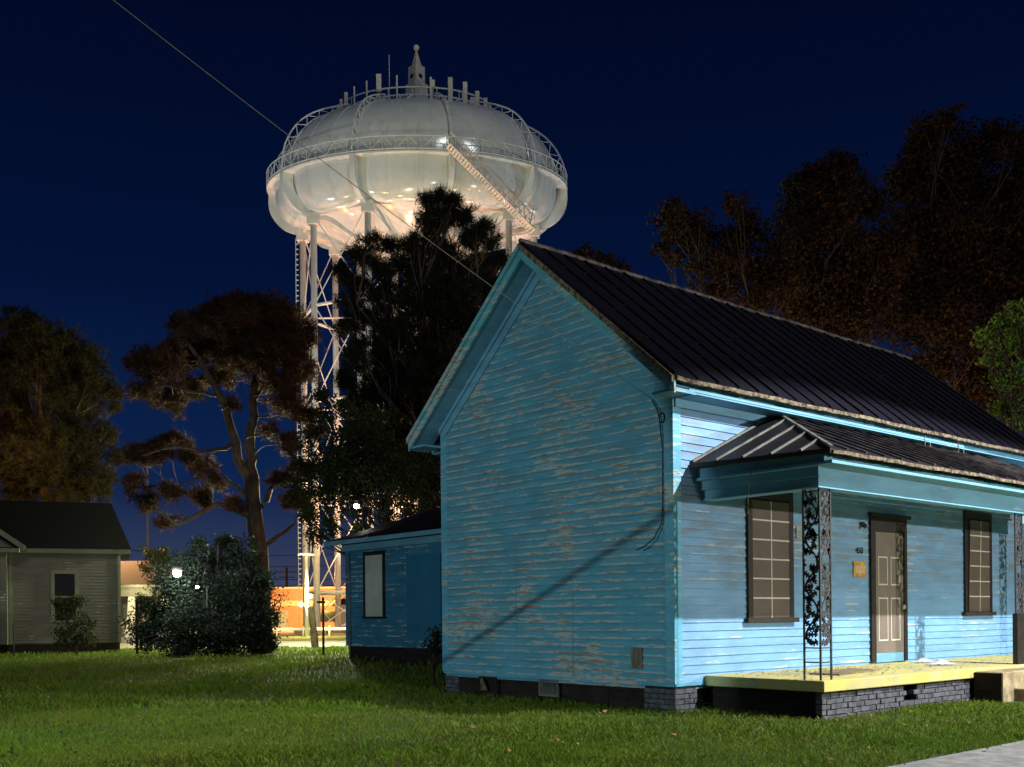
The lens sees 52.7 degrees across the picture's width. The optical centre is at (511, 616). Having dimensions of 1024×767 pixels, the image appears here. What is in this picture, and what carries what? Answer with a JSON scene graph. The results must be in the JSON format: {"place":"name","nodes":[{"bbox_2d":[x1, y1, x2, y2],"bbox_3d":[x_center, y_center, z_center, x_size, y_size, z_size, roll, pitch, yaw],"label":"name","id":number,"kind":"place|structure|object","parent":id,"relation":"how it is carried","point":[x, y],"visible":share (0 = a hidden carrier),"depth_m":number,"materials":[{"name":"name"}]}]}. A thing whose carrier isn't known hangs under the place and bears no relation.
{"place":"outdoors","nodes":[
{"label":"outdoors","id":0,"kind":"place"},
{"bbox_2d":[131,550,330,555],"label":"power line","id":1,"kind":"object","parent":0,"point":[249,555],"visible":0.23,"depth_m":129.98,"materials":[{"name":"black metal"}]},
{"bbox_2d":[120,641,345,648],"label":"road","id":2,"kind":"structure","parent":0,"point":[289,643],"depth_m":54.44,"materials":[{"name":"grey asphalt"}]},
{"bbox_2d":[121,560,344,566],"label":"power line","id":3,"kind":"object","parent":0,"point":[278,566],"visible":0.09,"depth_m":129.97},
{"bbox_2d":[238,587,345,627],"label":"brick building","id":4,"kind":"structure","parent":0,"point":[292,614],"depth_m":118.00,"materials":[{"name":"brick"}]},
{"bbox_2d":[275,611,287,627],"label":"loading door","id":5,"kind":"structure","parent":4,"relation":"in","point":[285,613],"depth_m":117.92,"materials":[{"name":"grey metal"}]},
{"bbox_2d":[320,611,334,621],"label":"window","id":6,"kind":"structure","parent":4,"relation":"in","point":[330,614],"depth_m":117.92,"materials":[{"name":"yellow glass"}]},
{"bbox_2d":[273,631,345,634],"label":"yard path","id":7,"kind":"structure","parent":0,"point":[286,633],"depth_m":88.46,"materials":[{"name":"beige concrete"}]},
{"bbox_2d":[331,597,345,626],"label":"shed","id":8,"kind":"structure","parent":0,"point":[343,613],"depth_m":100.00,"materials":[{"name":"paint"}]},
{"bbox_2d":[247,659,445,688],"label":"bank","id":9,"kind":"structure","parent":0,"point":[352,664],"depth_m":23.07,"materials":[{"name":"green plant"}]},
{"bbox_2d":[0,630,1023,766],"bbox_3d":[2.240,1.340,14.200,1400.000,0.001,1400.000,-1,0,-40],"label":"ground","id":10,"kind":"structure","parent":0,"point":[308,638],"depth_m":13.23,"materials":[{"name":"green plant"}]},
{"bbox_2d":[13,623,14,655],"bbox_3d":[-19.277,0.908,40.000,0.060,1.250,0.060,-1,0,-40],"label":"fence post","id":11,"kind":"object","parent":10,"relation":"on","point":[13,639],"visible":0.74,"depth_m":39.97,"materials":[{"name":"grey wood"}]},
{"bbox_2d":[0,301,128,504],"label":"pine tree","id":12,"kind":"object","parent":10,"relation":"on","point":[34,347],"visible":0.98,"depth_m":57.12,"materials":[{"name":"green plant"}]},
{"bbox_2d":[0,500,130,654],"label":"grey house","id":13,"kind":"structure","parent":10,"relation":"on","point":[49,551],"depth_m":42.42,"materials":[{"name":"grey wood"}]},
{"bbox_2d":[49,570,78,621],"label":"window","id":14,"kind":"structure","parent":13,"relation":"in","point":[63,582],"depth_m":42.18,"materials":[{"name":"white glass"}]},
{"bbox_2d":[47,593,103,653],"bbox_3d":[-16.468,0.346,38.939,2.014,2.537,1.716,-1,0,17],"label":"broadleaf bush","id":15,"kind":"object","parent":10,"relation":"on","point":[77,623],"visible":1,"depth_m":38.82,"materials":[{"name":"green plant"}]},
{"bbox_2d":[114,589,166,654],"bbox_3d":[-13.920,0.291,39.143,1.912,2.608,1.499,-1,0,28],"label":"broadleaf bush","id":16,"kind":"object","parent":10,"relation":"on","point":[136,619],"visible":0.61,"depth_m":38.97,"materials":[{"name":"green plant"}]},
{"bbox_2d":[146,461,147,559],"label":"utility pole","id":17,"kind":"object","parent":10,"relation":"on","point":[146,510],"depth_m":74.94,"materials":[{"name":"brown wood"}]},
{"bbox_2d":[137,545,172,604],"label":"green tree","id":18,"kind":"object","parent":10,"relation":"on","point":[154,554],"visible":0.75,"depth_m":61.87,"materials":[{"name":"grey plant"}]},
{"bbox_2d":[121,561,205,641],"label":"porch bungalow","id":19,"kind":"object","parent":10,"relation":"on","point":[133,580],"visible":0.06,"depth_m":62.31,"materials":[{"name":"beige paint"}]},
{"bbox_2d":[171,567,188,655],"bbox_3d":[-11.692,-0.120,36.651,0.420,3.170,1.352,-1,0,0],"label":"yard lamp","id":20,"kind":"object","parent":10,"relation":"on","point":[176,571],"visible":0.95,"depth_m":36.06,"materials":[{"name":"black metal"}]},
{"bbox_2d":[195,582,208,653],"bbox_3d":[-10.869,0.144,36.309,0.150,2.628,1.236,-1,0,0],"label":"yard lamp","id":21,"kind":"object","parent":10,"relation":"on","point":[197,586],"visible":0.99,"depth_m":36.88,"materials":[{"name":"black metal"}]},
{"bbox_2d":[128,531,290,656],"bbox_3d":[-11.155,-0.848,38.193,5.663,4.821,5.822,-1,0,-40],"label":"cedar bush","id":22,"kind":"object","parent":10,"relation":"on","point":[244,622],"visible":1,"depth_m":37.41,"materials":[{"name":"green plant"}]},
{"bbox_2d":[113,286,332,653],"bbox_3d":[-11.067,-5.716,40.142,8.753,14.564,6.169,-1,0,16],"label":"pine tree","id":23,"kind":"object","parent":10,"relation":"on","point":[256,335],"visible":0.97,"depth_m":39.29,"materials":[{"name":"brown plant"}]},
{"bbox_2d":[277,568,296,586],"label":"utility pole","id":24,"kind":"object","parent":10,"relation":"on","point":[286,572],"visible":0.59,"depth_m":139.92,"materials":[{"name":"brown wood"}]},
{"bbox_2d":[209,577,331,579],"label":"power line","id":25,"kind":"object","parent":24,"relation":"attached to","point":[297,579],"visible":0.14,"depth_m":129.97,"materials":[{"name":"black metal"}]},
{"bbox_2d":[298,538,314,635],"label":"floodlight mast","id":26,"kind":"object","parent":10,"relation":"on","point":[307,594],"visible":1,"depth_m":75.89,"materials":[{"name":"white metal"}]},
{"bbox_2d":[273,626,345,635],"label":"rail fence","id":27,"kind":"object","parent":10,"relation":"on","point":[329,628],"visible":0.18,"depth_m":78.97,"materials":[{"name":"white paint"}]},
{"bbox_2d":[307,606,318,647],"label":"log post","id":28,"kind":"object","parent":10,"relation":"on","point":[313,628],"visible":0.79,"depth_m":46.88,"materials":[{"name":"brown wood"}]},
{"bbox_2d":[317,597,324,654],"bbox_3d":[-6.910,0.397,37.500,0.310,2.150,0.180,-1,0,0],"label":"clothesline pole","id":29,"kind":"object","parent":10,"relation":"on","point":[323,636],"visible":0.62,"depth_m":37.46,"materials":[{"name":"black metal"}]},
{"bbox_2d":[274,381,440,555],"bbox_3d":[-4.419,-2.729,30.883,4.400,8.470,4.524,-1,0,-40],"label":"broadleaf tree","id":30,"kind":"object","parent":10,"relation":"on","point":[342,471],"visible":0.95,"depth_m":30.48,"materials":[{"name":"green plant"}]},
{"bbox_2d":[353,500,362,530],"bbox_3d":[-4.381,-0.936,29.799,0.210,4.670,1.255,-1,0,0],"label":"street lamp","id":31,"kind":"object","parent":10,"relation":"on","point":[357,504],"visible":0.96,"depth_m":29.97,"materials":[{"name":"black metal"}]},
{"bbox_2d":[266,44,567,633],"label":"water tower","id":32,"kind":"structure","parent":10,"relation":"on","point":[393,155],"depth_m":84.54,"materials":[{"name":"white metal"}]},
{"bbox_2d":[324,180,512,514],"bbox_3d":[-2.792,-6.435,33.892,5.572,15.900,6.168,-1,0,-40],"label":"pine tree","id":33,"kind":"object","parent":10,"relation":"on","point":[412,380],"visible":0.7,"depth_m":33.35,"materials":[{"name":"green plant"}]},
{"bbox_2d":[410,622,441,684],"bbox_3d":[-1.450,0.783,19.915,0.856,1.382,0.844,-1,0,-21],"label":"weed clump","id":34,"kind":"object","parent":10,"relation":"on","point":[435,649],"visible":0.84,"depth_m":19.87,"materials":[{"name":"green plant"}]},
{"bbox_2d":[2,657,1020,766],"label":"fallen leaves","id":35,"kind":"object","parent":10,"relation":"on","point":[439,741],"visible":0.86,"depth_m":12.74,"materials":[{"name":"brown plant"}]},
{"bbox_2d":[571,242,631,271],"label":"autumn tree","id":36,"kind":"object","parent":10,"relation":"on","point":[603,259],"visible":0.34,"depth_m":59.63,"materials":[{"name":"brown plant"}]},
{"bbox_2d":[324,238,1023,719],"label":"clapboard house","id":37,"kind":"structure","parent":10,"relation":"on","point":[880,524],"depth_m":16.06,"materials":[{"name":"paint"}]},
{"bbox_2d":[362,550,386,618],"bbox_3d":[-3.265,-0.736,24.435,0.050,1.590,0.980,-1,0,-40],"label":"window","id":38,"kind":"structure","parent":37,"relation":"in","point":[373,561],"depth_m":24.42,"materials":[{"name":"grey glass"}]},
{"bbox_2d":[113,0,653,399],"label":"overhead wire","id":39,"kind":"object","parent":37,"relation":"attached to","point":[360,189],"visible":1,"depth_m":11.18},
{"bbox_2d":[636,399,664,550],"bbox_3d":[1.934,-1.971,14.398,0.467,2.104,0.078,-1,0,34],"label":"cable","id":40,"kind":"object","parent":37,"relation":"hanging from","point":[662,472],"visible":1,"depth_m":14.29,"materials":[{"name":"black rubber"}]},
{"bbox_2d":[747,463,759,513],"bbox_3d":[3.237,-1.696,13.709,0.251,0.682,0.064,-1,0,1],"label":"cord","id":41,"kind":"object","parent":37,"relation":"hanging from","point":[749,487],"visible":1,"depth_m":13.71,"materials":[{"name":"black rubber"}]},
{"bbox_2d":[745,493,799,622],"bbox_3d":[3.915,-0.900,15.557,1.280,1.990,0.075,-1,0,-40],"label":"window","id":42,"kind":"structure","parent":37,"relation":"in","point":[770,523],"depth_m":15.55,"materials":[{"name":"beige paint"}]},
{"bbox_2d":[810,668,876,674],"bbox_3d":[4.811,0.800,14.915,0.453,0.026,1.428,-1,0,41],"label":"doormat","id":43,"kind":"object","parent":37,"relation":"on","point":[845,671],"visible":0.93,"depth_m":14.81,"materials":[{"name":"brown fabric"}]},
{"bbox_2d":[750,655,1012,677],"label":"fallen leaves","id":44,"kind":"object","parent":37,"relation":"on","point":[854,670],"visible":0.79,"depth_m":15.53,"materials":[{"name":"brown plant"}]},
{"bbox_2d":[876,532,905,652],"bbox_3d":[6.507,-0.406,17.747,0.920,2.055,0.092,-1,0,-40],"label":"door","id":45,"kind":"structure","parent":37,"relation":"in","point":[890,607],"depth_m":17.77,"materials":[{"name":"beige paint"}]},
{"bbox_2d":[910,658,934,662],"bbox_3d":[7.058,0.752,17.714,0.689,0.080,0.431,-1,0,-40],"label":"plastic bag","id":46,"kind":"object","parent":37,"relation":"on","point":[924,660],"visible":0.88,"depth_m":17.61,"materials":[{"name":"white plastic"}]},
{"bbox_2d":[925,659,957,664],"bbox_3d":[6.990,0.743,16.868,0.689,0.100,0.479,-1,0,-40],"label":"plastic bag","id":47,"kind":"object","parent":37,"relation":"on","point":[940,662],"visible":1,"depth_m":16.76,"materials":[{"name":"white plastic"}]},
{"bbox_2d":[963,510,996,615],"bbox_3d":[8.986,-1.006,19.873,1.240,1.990,0.075,-1,0,-40],"label":"window","id":48,"kind":"structure","parent":37,"relation":"in","point":[978,596],"depth_m":19.86,"materials":[{"name":"beige paint"}]},
{"bbox_2d":[644,190,808,317],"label":"autumn tree","id":49,"kind":"object","parent":10,"relation":"on","point":[731,264],"visible":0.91,"depth_m":43.18,"materials":[{"name":"brown plant"}]},
{"bbox_2d":[765,144,927,344],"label":"autumn tree","id":50,"kind":"object","parent":10,"relation":"on","point":[842,302],"visible":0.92,"depth_m":46.15,"materials":[{"name":"brown plant"}]},
{"bbox_2d":[869,101,1023,432],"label":"autumn tree","id":51,"kind":"object","parent":10,"relation":"on","point":[951,286],"visible":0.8,"depth_m":49.17,"materials":[{"name":"brown plant"}]},
{"bbox_2d":[969,297,1023,436],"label":"green tree","id":52,"kind":"object","parent":10,"relation":"on","point":[1000,357],"visible":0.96,"depth_m":28.91,"materials":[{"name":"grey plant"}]},
{"bbox_2d":[0,0,1023,586],"label":"sky","id":53,"kind":"structure","parent":0,"point":[133,181],"materials":[{"name":"blue"}]},
{"bbox_2d":[888,740,1023,766],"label":"sidewalk","id":54,"kind":"structure","parent":0,"point":[1008,755],"depth_m":9.34,"materials":[{"name":"concrete"}]}
]}

